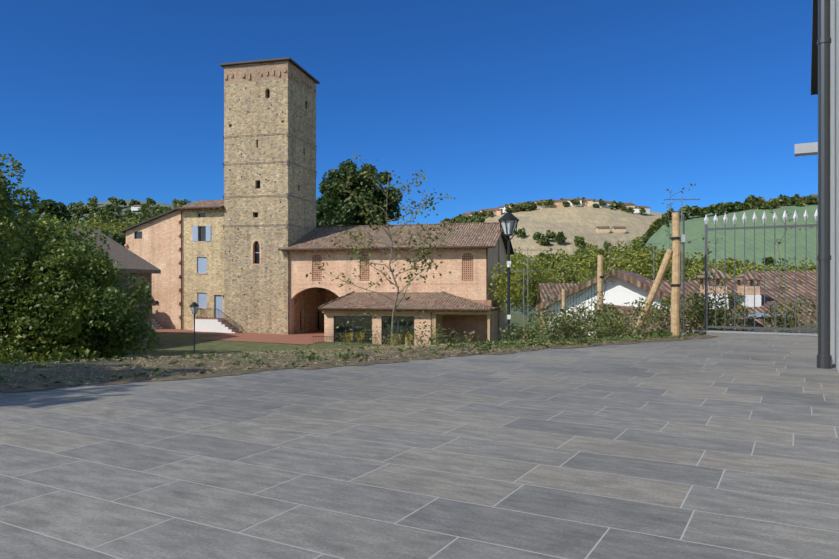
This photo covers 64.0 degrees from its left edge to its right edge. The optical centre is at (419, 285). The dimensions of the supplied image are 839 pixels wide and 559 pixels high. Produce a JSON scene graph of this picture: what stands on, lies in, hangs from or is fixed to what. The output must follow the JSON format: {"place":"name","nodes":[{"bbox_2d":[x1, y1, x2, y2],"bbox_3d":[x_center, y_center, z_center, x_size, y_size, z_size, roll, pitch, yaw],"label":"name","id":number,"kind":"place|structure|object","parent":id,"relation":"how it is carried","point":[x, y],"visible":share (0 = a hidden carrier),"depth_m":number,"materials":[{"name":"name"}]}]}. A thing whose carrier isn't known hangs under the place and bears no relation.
{"place":"outdoors","nodes":[
{"label":"outdoors","id":0,"kind":"place"},
{"bbox_2d":[76,200,174,224],"bbox_3d":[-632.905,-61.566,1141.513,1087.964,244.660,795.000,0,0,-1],"label":"hill","id":1,"kind":"structure","parent":0,"point":[101,204],"depth_m":1341.93,"materials":[{"name":"green plant"}]},
{"bbox_2d":[155,328,323,344],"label":"brick path","id":2,"kind":"structure","parent":0,"point":[304,338],"depth_m":59.25,"materials":[{"name":"red brick"}]},
{"bbox_2d":[0,313,817,385],"bbox_3d":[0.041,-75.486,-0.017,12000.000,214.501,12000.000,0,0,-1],"label":"ground","id":3,"kind":"structure","parent":0,"point":[174,344],"depth_m":7.93,"materials":[{"name":"green plant"}]},
{"bbox_2d":[0,202,37,279],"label":"tree","id":4,"kind":"object","parent":3,"relation":"on","point":[6,254],"visible":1,"depth_m":14.99,"materials":[{"name":"green plant"}]},
{"bbox_2d":[0,338,86,364],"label":"bank shrub leaves","id":5,"kind":"object","parent":3,"relation":"on","point":[11,354],"visible":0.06,"depth_m":17.09,"materials":[{"name":"green plant"}]},
{"bbox_2d":[31,199,73,224],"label":"tree","id":6,"kind":"object","parent":3,"relation":"on","point":[45,207],"visible":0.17,"depth_m":98.51,"materials":[{"name":"green plant"}]},
{"bbox_2d":[0,157,116,363],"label":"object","id":7,"kind":"object","parent":3,"relation":"on","point":[31,281],"visible":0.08,"depth_m":19.68,"materials":[{"name":"green plant"}]},
{"bbox_2d":[0,153,122,364],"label":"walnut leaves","id":8,"kind":"object","parent":3,"relation":"on","point":[53,230],"visible":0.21,"depth_m":19.83,"materials":[{"name":"green plant"}]},
{"bbox_2d":[22,212,119,296],"bbox_3d":[-21.902,0.198,39.613,7.052,9.008,7.293,0,0,-1],"label":"bush","id":9,"kind":"object","parent":3,"relation":"on","point":[80,236],"visible":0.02,"depth_m":39.68,"materials":[{"name":"green plant"}]},
{"bbox_2d":[0,238,160,361],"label":"bush","id":10,"kind":"object","parent":3,"relation":"on","point":[90,305],"depth_m":19.48,"materials":[{"name":"green plant"}]},
{"bbox_2d":[1,222,160,341],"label":"old houses","id":11,"kind":"structure","parent":3,"relation":"on","point":[133,264],"depth_m":52.80,"materials":[{"name":"stone"}]},
{"bbox_2d":[93,227,125,247],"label":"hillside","id":12,"kind":"structure","parent":3,"relation":"on","point":[119,239],"depth_m":70.97,"materials":[{"name":"green plant"}]},
{"bbox_2d":[119,200,241,332],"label":"house","id":13,"kind":"structure","parent":3,"relation":"on","point":[181,248],"depth_m":65.13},
{"bbox_2d":[190,302,198,353],"bbox_3d":[-13.029,2.854,38.861,0.546,3.800,0.546,0,0,-1],"label":"garden lantern","id":14,"kind":"object","parent":3,"relation":"on","point":[194,306],"visible":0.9,"depth_m":38.78,"materials":[{"name":"grey metal"}]},
{"bbox_2d":[220,57,319,334],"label":"tower","id":15,"kind":"structure","parent":3,"relation":"on","point":[270,171],"depth_m":63.16,"materials":[{"name":"stone"}]},
{"bbox_2d":[0,328,702,382],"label":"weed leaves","id":16,"kind":"object","parent":3,"relation":"on","point":[613,338],"visible":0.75,"depth_m":8.63,"materials":[{"name":"green plant"}]},
{"bbox_2d":[0,331,713,389],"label":"plants","id":17,"kind":"object","parent":3,"relation":"on","point":[261,352],"visible":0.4,"depth_m":7.26,"materials":[{"name":"green plant"}]},
{"bbox_2d":[316,159,402,225],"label":"oak tree","id":18,"kind":"object","parent":3,"relation":"on","point":[334,207],"depth_m":80.55,"materials":[{"name":"green plant"}]},
{"bbox_2d":[306,155,457,347],"bbox_3d":[-0.779,-0.027,13.989,3.116,5.211,1.286,0,0,-1],"label":"young tree","id":19,"kind":"object","parent":3,"relation":"on","point":[401,232],"depth_m":13.97,"materials":[{"name":"green plant"}]},
{"bbox_2d":[277,222,513,340],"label":"wing","id":20,"kind":"structure","parent":3,"relation":"on","point":[472,254],"depth_m":60.90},
{"bbox_2d":[312,291,499,346],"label":"portico","id":21,"kind":"structure","parent":3,"relation":"on","point":[457,314],"depth_m":55.99,"materials":[{"name":"beige paint"}]},
{"bbox_2d":[0,332,838,558],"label":"terrace paving","id":22,"kind":"structure","parent":3,"relation":"on","point":[724,446],"depth_m":2.93,"materials":[{"name":"tile"}]},
{"bbox_2d":[1,334,708,390],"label":"soil crumbs","id":23,"kind":"object","parent":22,"relation":"on","point":[198,373],"visible":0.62,"depth_m":6.27,"materials":[{"name":"brown soil"}]},
{"bbox_2d":[0,335,718,392],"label":"soil spill","id":24,"kind":"object","parent":22,"relation":"on","point":[25,387],"visible":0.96,"depth_m":6.07,"materials":[{"name":"brown soil"}]},
{"bbox_2d":[26,194,817,267],"bbox_3d":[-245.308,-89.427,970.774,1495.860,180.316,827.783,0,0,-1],"label":"tree leaves","id":25,"kind":"object","parent":3,"relation":"on","point":[717,208],"visible":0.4,"depth_m":1138.51,"materials":[{"name":"green plant"}]},
{"bbox_2d":[498,212,518,338],"bbox_3d":[2.390,0.876,18.006,0.567,5.663,0.567,0,0,-1],"label":"tall street lamp","id":26,"kind":"object","parent":3,"relation":"on","point":[508,221],"visible":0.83,"depth_m":17.97,"materials":[{"name":"grey metal"}]},
{"bbox_2d":[487,254,592,318],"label":"valley tree leaves","id":27,"kind":"object","parent":3,"relation":"on","point":[535,277],"visible":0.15,"depth_m":56.52,"materials":[{"name":"green plant"}]},
{"bbox_2d":[294,286,817,351],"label":"verge bushes","id":28,"kind":"object","parent":3,"relation":"on","point":[610,318],"depth_m":11.01,"materials":[{"name":"green plant"}]},
{"bbox_2d":[522,265,596,336],"bbox_3d":[2.757,1.265,14.672,0.111,3.406,4.860,0,0,-15],"label":"chain link fence","id":29,"kind":"object","parent":3,"relation":"on","point":[577,297],"visible":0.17,"depth_m":12.84,"materials":[{"name":"green"}]},
{"bbox_2d":[560,289,565,318],"bbox_3d":[2.998,1.219,14.018,0.124,2.291,0.126,0,0,-1],"label":"short pole","id":30,"kind":"object","parent":3,"relation":"on","point":[563,300],"visible":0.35,"depth_m":13.97,"materials":[{"name":"beige wood"}]},
{"bbox_2d":[597,255,604,318],"bbox_3d":[3.328,0.504,12.306,0.135,2.122,0.148,0,0,-1],"label":"pole","id":31,"kind":"object","parent":3,"relation":"on","point":[600,276],"visible":0.4,"depth_m":12.27,"materials":[{"name":"beige wood"}]},
{"bbox_2d":[634,212,680,336],"bbox_3d":[3.749,-0.086,10.729,0.809,2.103,0.172,0,0,38],"label":"wooden post","id":32,"kind":"object","parent":3,"relation":"on","point":[674,253],"visible":0.88,"depth_m":10.49,"materials":[{"name":"beige wood"}]},
{"bbox_2d":[515,197,817,337],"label":"village houses","id":33,"kind":"structure","parent":3,"relation":"on","point":[620,292],"depth_m":28.42,"materials":[{"name":"white"}]},
{"bbox_2d":[523,183,813,331],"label":"climbing plants","id":34,"kind":"object","parent":3,"relation":"on","point":[667,225],"depth_m":11.44,"materials":[{"name":"green plant"}]},
{"bbox_2d":[681,215,686,335],"bbox_3d":[4.131,-0.116,10.503,0.092,1.960,0.092,0,0,22],"label":"gate post","id":35,"kind":"object","parent":3,"relation":"on","point":[683,237],"visible":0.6,"depth_m":10.49,"materials":[{"name":"grey metal"}]},
{"bbox_2d":[795,0,838,371],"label":"building wall","id":36,"kind":"structure","parent":3,"relation":"on","point":[803,149],"depth_m":6.76,"materials":[{"name":"grey"}]},
{"bbox_2d":[693,209,817,335],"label":"gate","id":37,"kind":"structure","parent":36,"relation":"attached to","point":[764,218],"depth_m":10.62,"materials":[{"name":"grey metal"}]},
{"bbox_2d":[817,0,831,368],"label":"downpipe","id":38,"kind":"object","parent":36,"relation":"attached to","point":[824,358],"visible":1,"depth_m":6.17,"materials":[{"name":"grey metal"}]},
{"bbox_2d":[0,0,817,224],"label":"sky","id":39,"kind":"structure","parent":0,"point":[497,102],"materials":[{"name":"blue"}]},
{"bbox_2d":[69,215,817,282],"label":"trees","id":40,"kind":"object","parent":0,"point":[616,253],"visible":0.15,"depth_m":287.04,"materials":[{"name":"green plant"}]},
{"bbox_2d":[73,214,817,282],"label":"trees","id":41,"kind":"object","parent":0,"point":[587,265],"visible":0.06,"depth_m":286.33,"materials":[{"name":"green plant"}]},
{"bbox_2d":[506,300,536,313],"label":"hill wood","id":42,"kind":"object","parent":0,"point":[530,312],"depth_m":250.79,"materials":[{"name":"green plant"}]},
{"bbox_2d":[484,206,662,263],"bbox_3d":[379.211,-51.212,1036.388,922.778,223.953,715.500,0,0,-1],"label":"tan hill","id":43,"kind":"structure","parent":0,"point":[570,222],"depth_m":1078.90,"materials":[{"name":"beige soil"}]},
{"bbox_2d":[72,194,817,232],"bbox_3d":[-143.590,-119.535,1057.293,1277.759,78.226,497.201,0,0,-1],"label":"hill houses","id":44,"kind":"structure","parent":43,"relation":"on","point":[499,210],"depth_m":1211.64,"materials":[{"name":"white"}]},
{"bbox_2d":[645,203,817,267],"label":"green hill","id":45,"kind":"structure","parent":0,"point":[694,227],"depth_m":698.00,"materials":[{"name":"green plant"}]}
]}

